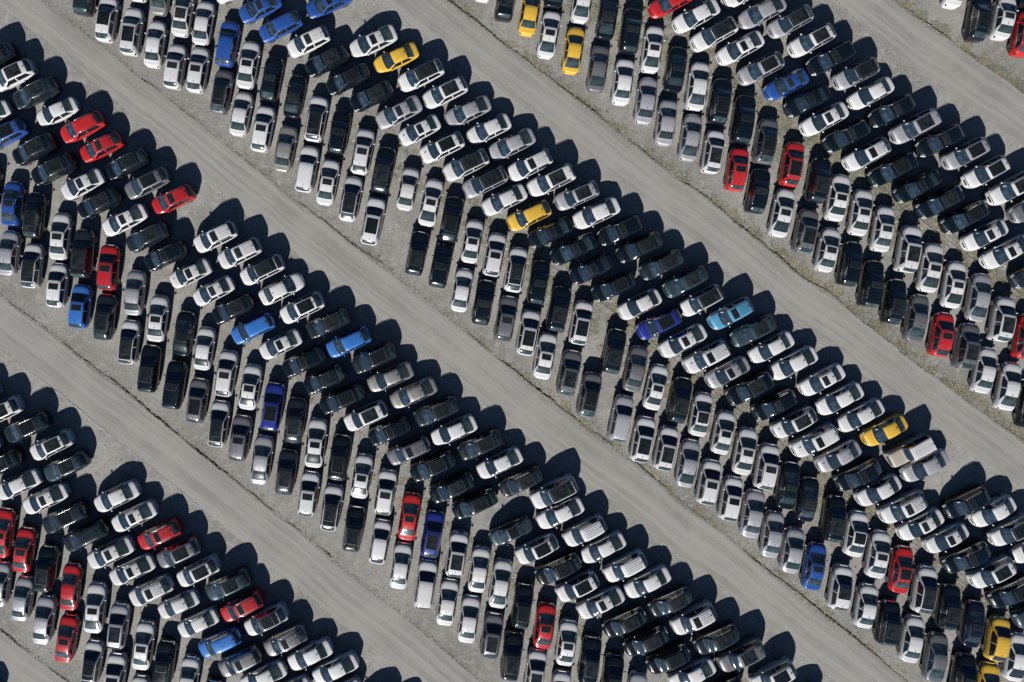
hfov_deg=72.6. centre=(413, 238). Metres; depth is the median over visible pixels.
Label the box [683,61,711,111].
sedan
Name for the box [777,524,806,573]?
sedan
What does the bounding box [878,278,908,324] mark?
suv
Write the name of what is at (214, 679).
suv
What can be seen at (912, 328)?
sedan
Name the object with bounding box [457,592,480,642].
sedan
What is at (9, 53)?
suv
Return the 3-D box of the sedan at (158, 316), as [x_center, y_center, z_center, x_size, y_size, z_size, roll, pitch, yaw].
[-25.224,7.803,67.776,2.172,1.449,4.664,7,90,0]
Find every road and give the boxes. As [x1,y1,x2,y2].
[0,0,904,681]
[0,297,478,681]
[0,633,65,681]
[384,0,1023,493]
[837,0,1023,145]
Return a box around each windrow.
[0,350,384,656]
[10,302,469,671]
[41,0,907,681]
[445,0,1023,441]
[517,239,997,610]
[893,0,978,61]
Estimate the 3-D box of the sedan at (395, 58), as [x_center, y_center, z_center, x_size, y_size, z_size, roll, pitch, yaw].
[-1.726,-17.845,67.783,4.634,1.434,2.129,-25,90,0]
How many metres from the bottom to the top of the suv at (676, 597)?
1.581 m
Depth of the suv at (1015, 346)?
67.57 m
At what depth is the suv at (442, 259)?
67.10 m
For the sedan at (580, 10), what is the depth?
67.36 m
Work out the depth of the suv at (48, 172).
67.16 m
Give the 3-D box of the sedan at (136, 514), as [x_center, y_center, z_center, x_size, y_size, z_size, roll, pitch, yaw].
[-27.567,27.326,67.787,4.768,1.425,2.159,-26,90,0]
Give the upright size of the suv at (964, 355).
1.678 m
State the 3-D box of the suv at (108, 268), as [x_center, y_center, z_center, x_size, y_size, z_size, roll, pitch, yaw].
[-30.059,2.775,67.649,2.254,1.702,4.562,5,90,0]
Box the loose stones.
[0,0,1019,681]
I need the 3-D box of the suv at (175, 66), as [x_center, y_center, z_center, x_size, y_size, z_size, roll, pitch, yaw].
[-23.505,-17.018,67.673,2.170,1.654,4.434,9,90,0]
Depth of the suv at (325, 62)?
67.17 m
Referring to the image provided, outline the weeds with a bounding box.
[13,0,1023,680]
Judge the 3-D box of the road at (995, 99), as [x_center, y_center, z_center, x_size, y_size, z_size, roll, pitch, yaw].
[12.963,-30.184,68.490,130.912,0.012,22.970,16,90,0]
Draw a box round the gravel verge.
[0,628,68,681]
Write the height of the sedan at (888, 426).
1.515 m
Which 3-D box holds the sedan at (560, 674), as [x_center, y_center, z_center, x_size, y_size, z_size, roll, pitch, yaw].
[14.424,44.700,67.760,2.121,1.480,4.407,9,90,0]
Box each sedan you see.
[0,100,14,122]
[0,181,26,225]
[0,230,23,275]
[0,433,4,448]
[0,467,44,499]
[0,505,18,557]
[0,558,13,606]
[11,573,34,620]
[12,524,38,572]
[23,481,71,513]
[32,592,58,644]
[36,96,81,127]
[49,212,74,259]
[55,611,81,662]
[60,560,84,609]
[61,168,106,199]
[83,579,109,632]
[87,533,136,568]
[94,478,141,511]
[102,203,149,235]
[109,551,157,585]
[111,498,159,531]
[123,269,147,315]
[132,0,147,3]
[132,617,157,669]
[132,671,151,681]
[144,21,168,68]
[146,294,170,341]
[150,0,170,16]
[158,586,201,618]
[169,258,213,287]
[171,0,196,37]
[172,310,196,355]
[177,604,221,637]
[178,652,201,681]
[192,1,216,46]
[193,275,236,305]
[193,325,216,369]
[217,0,233,4]
[229,91,254,136]
[236,41,261,89]
[239,0,282,23]
[239,362,263,409]
[240,656,288,681]
[250,433,274,484]
[258,272,305,305]
[259,328,303,359]
[273,125,297,172]
[281,671,312,681]
[283,75,306,119]
[287,635,333,669]
[304,416,327,467]
[306,0,352,19]
[312,649,359,681]
[316,159,340,205]
[338,674,361,681]
[349,24,397,58]
[351,451,373,498]
[367,361,413,391]
[373,42,419,73]
[375,95,422,129]
[389,376,437,408]
[390,540,412,588]
[396,167,419,210]
[398,114,440,145]
[398,490,421,540]
[418,178,443,226]
[430,413,477,445]
[436,576,459,625]
[444,95,491,127]
[450,267,473,311]
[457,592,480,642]
[460,219,483,263]
[466,113,511,144]
[467,543,490,592]
[475,0,489,2]
[476,445,523,478]
[481,183,527,215]
[488,128,535,160]
[488,514,532,545]
[488,556,512,607]
[517,0,542,36]
[527,216,573,247]
[532,331,557,379]
[532,599,557,648]
[535,494,584,528]
[536,10,561,59]
[543,0,562,9]
[549,232,597,264]
[551,667,570,681]
[554,616,579,665]
[561,27,585,75]
[568,253,613,284]
[570,0,591,24]
[571,197,620,229]
[576,583,624,618]
[579,529,626,563]
[585,45,610,93]
[595,0,620,41]
[610,58,635,105]
[616,288,661,319]
[621,344,648,392]
[622,563,670,597]
[627,668,646,681]
[632,77,658,125]
[639,26,665,74]
[641,363,668,409]
[647,0,691,18]
[653,99,678,146]
[657,323,706,357]
[662,46,689,93]
[667,654,715,681]
[671,0,720,33]
[674,437,701,487]
[677,113,703,161]
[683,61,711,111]
[686,390,713,436]
[704,355,749,387]
[709,408,736,454]
[715,30,764,65]
[720,0,747,8]
[730,425,758,474]
[736,0,786,30]
[737,487,766,537]
[746,330,794,363]
[757,508,785,557]
[762,68,808,100]
[766,187,796,237]
[766,345,817,379]
[773,460,802,509]
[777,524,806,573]
[782,84,830,117]
[792,474,820,521]
[797,362,845,395]
[798,101,848,136]
[799,540,828,589]
[812,227,841,272]
[813,381,863,415]
[813,438,861,471]
[822,174,851,221]
[834,397,884,431]
[840,508,870,556]
[845,76,894,110]
[845,188,874,235]
[850,581,879,628]
[853,472,901,505]
[859,412,907,445]
[862,527,892,578]
[867,205,896,251]
[885,543,915,593]
[891,169,941,202]
[894,506,944,539]
[895,612,926,662]
[898,447,949,481]
[900,293,930,341]
[913,242,945,292]
[919,629,950,681]
[921,520,968,552]
[937,260,967,308]
[939,0,962,9]
[956,597,987,647]
[959,219,1008,250]
[961,272,993,321]
[967,346,998,393]
[967,493,1016,526]
[977,658,1001,681]
[978,234,1023,268]
[988,0,1018,41]
[990,360,1023,410]
[998,629,1023,681]
[1007,539,1023,562]
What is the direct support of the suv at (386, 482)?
on the ground
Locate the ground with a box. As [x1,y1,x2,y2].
[0,0,1023,681]
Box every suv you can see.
[0,42,19,68]
[0,58,38,91]
[0,118,30,149]
[0,168,3,188]
[0,394,25,421]
[0,446,25,473]
[4,410,52,443]
[12,132,59,165]
[13,76,61,109]
[20,242,46,287]
[22,192,48,238]
[30,428,76,460]
[31,152,78,185]
[34,542,60,591]
[42,498,91,533]
[44,449,91,481]
[46,262,69,307]
[60,110,107,143]
[63,516,111,551]
[68,283,94,328]
[70,228,97,277]
[73,0,96,16]
[77,186,123,218]
[80,130,125,162]
[80,636,106,681]
[93,292,118,339]
[95,0,120,43]
[96,244,122,290]
[104,649,129,681]
[105,147,151,179]
[107,599,131,649]
[118,318,142,364]
[119,7,145,56]
[124,166,171,199]
[126,220,171,252]
[129,571,175,605]
[137,343,162,392]
[137,516,183,549]
[144,239,189,270]
[152,183,196,214]
[152,636,177,681]
[156,534,202,567]
[162,359,188,409]
[163,44,188,89]
[177,553,221,586]
[186,47,211,93]
[186,376,210,422]
[193,220,239,252]
[198,623,243,656]
[205,565,252,600]
[206,676,222,681]
[207,398,231,446]
[210,70,234,115]
[212,293,255,323]
[214,348,239,396]
[215,21,240,67]
[217,236,263,268]
[218,642,263,676]
[220,587,265,621]
[228,413,252,460]
[231,311,276,343]
[240,253,285,285]
[244,601,289,635]
[250,105,276,152]
[259,10,303,42]
[259,56,284,102]
[260,380,285,430]
[263,621,308,655]
[275,447,298,494]
[279,291,325,323]
[282,344,326,376]
[284,395,306,443]
[287,25,330,57]
[295,145,319,192]
[297,468,320,516]
[303,363,347,394]
[304,96,328,142]
[305,44,349,77]
[306,307,351,338]
[319,381,365,413]
[320,481,343,531]
[326,62,370,95]
[326,325,371,357]
[327,110,351,155]
[328,432,351,480]
[338,175,362,221]
[342,503,365,551]
[343,398,388,430]
[349,80,393,112]
[350,128,374,175]
[351,341,397,373]
[360,196,385,245]
[367,414,411,445]
[369,516,391,563]
[371,146,395,193]
[374,466,397,514]
[386,433,431,464]
[397,58,444,92]
[405,230,429,275]
[409,448,456,481]
[413,394,459,426]
[414,556,437,609]
[419,131,464,163]
[420,508,444,557]
[422,75,467,108]
[428,242,453,287]
[429,469,475,503]
[439,196,464,242]
[442,148,489,181]
[445,528,469,577]
[451,485,497,519]
[457,427,503,459]
[462,165,508,198]
[471,279,495,324]
[480,609,504,659]
[482,232,506,276]
[493,295,518,341]
[494,0,515,22]
[498,463,543,496]
[500,627,524,680]
[503,246,528,292]
[506,148,552,181]
[506,199,551,230]
[511,580,534,628]
[514,530,559,563]
[515,308,541,355]
[523,645,547,681]
[526,162,575,197]
[526,259,550,304]
[529,472,578,508]
[534,549,581,584]
[545,285,572,332]
[554,180,599,210]
[554,567,599,601]
[556,348,582,395]
[562,512,606,546]
[568,299,594,344]
[576,370,602,417]
[577,632,602,681]
[590,271,635,301]
[596,214,642,245]
[600,327,627,373]
[601,603,647,637]
[601,650,625,681]
[602,547,647,581]
[607,393,634,442]
[615,231,663,262]
[617,8,644,55]
[622,621,669,656]
[628,414,656,462]
[635,306,682,339]
[638,249,683,279]
[644,639,691,673]
[647,583,692,616]
[651,423,679,470]
[661,264,708,297]
[665,375,693,423]
[668,598,717,634]
[677,283,723,315]
[681,338,730,373]
[689,16,738,52]
[692,620,740,654]
[694,457,722,504]
[699,129,726,174]
[705,78,734,125]
[706,296,753,329]
[713,672,741,681]
[715,634,766,671]
[716,473,744,520]
[723,147,750,191]
[723,369,774,405]
[728,95,757,144]
[728,313,776,346]
[736,51,784,85]
[742,168,771,213]
[748,655,796,681]
[750,386,797,420]
[751,118,779,164]
[751,441,780,489]
[766,4,813,38]
[769,405,817,437]
[777,141,805,187]
[786,22,835,57]
[788,421,839,456]
[790,208,820,253]
[802,157,832,203]
[804,40,855,76]
[818,493,847,542]
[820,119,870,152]
[824,561,854,610]
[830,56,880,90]
[832,456,881,490]
[834,241,864,286]
[841,136,890,170]
[855,259,885,307]
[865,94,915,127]
[865,151,918,186]
[872,597,902,645]
[876,487,927,523]
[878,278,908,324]
[882,432,936,467]
[887,108,941,144]
[891,224,923,272]
[907,562,939,613]
[912,123,964,157]
[913,184,964,218]
[925,311,955,356]
[931,580,962,629]
[938,200,989,233]
[939,136,990,169]
[939,538,990,572]
[940,483,990,517]
[949,322,981,369]
[949,649,978,681]
[960,155,1010,187]
[961,0,993,42]
[965,553,1016,587]
[980,613,1012,661]
[983,170,1023,205]
[984,295,1017,341]
[984,571,1023,607]
[985,512,1023,545]
[1006,11,1023,57]
[1006,198,1023,222]
[1007,265,1023,288]
[1007,312,1023,358]
[1010,603,1023,627]
[1012,382,1023,427]
[1016,0,1023,10]
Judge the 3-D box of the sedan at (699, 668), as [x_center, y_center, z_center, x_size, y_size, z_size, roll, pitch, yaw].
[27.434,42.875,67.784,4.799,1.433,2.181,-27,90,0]

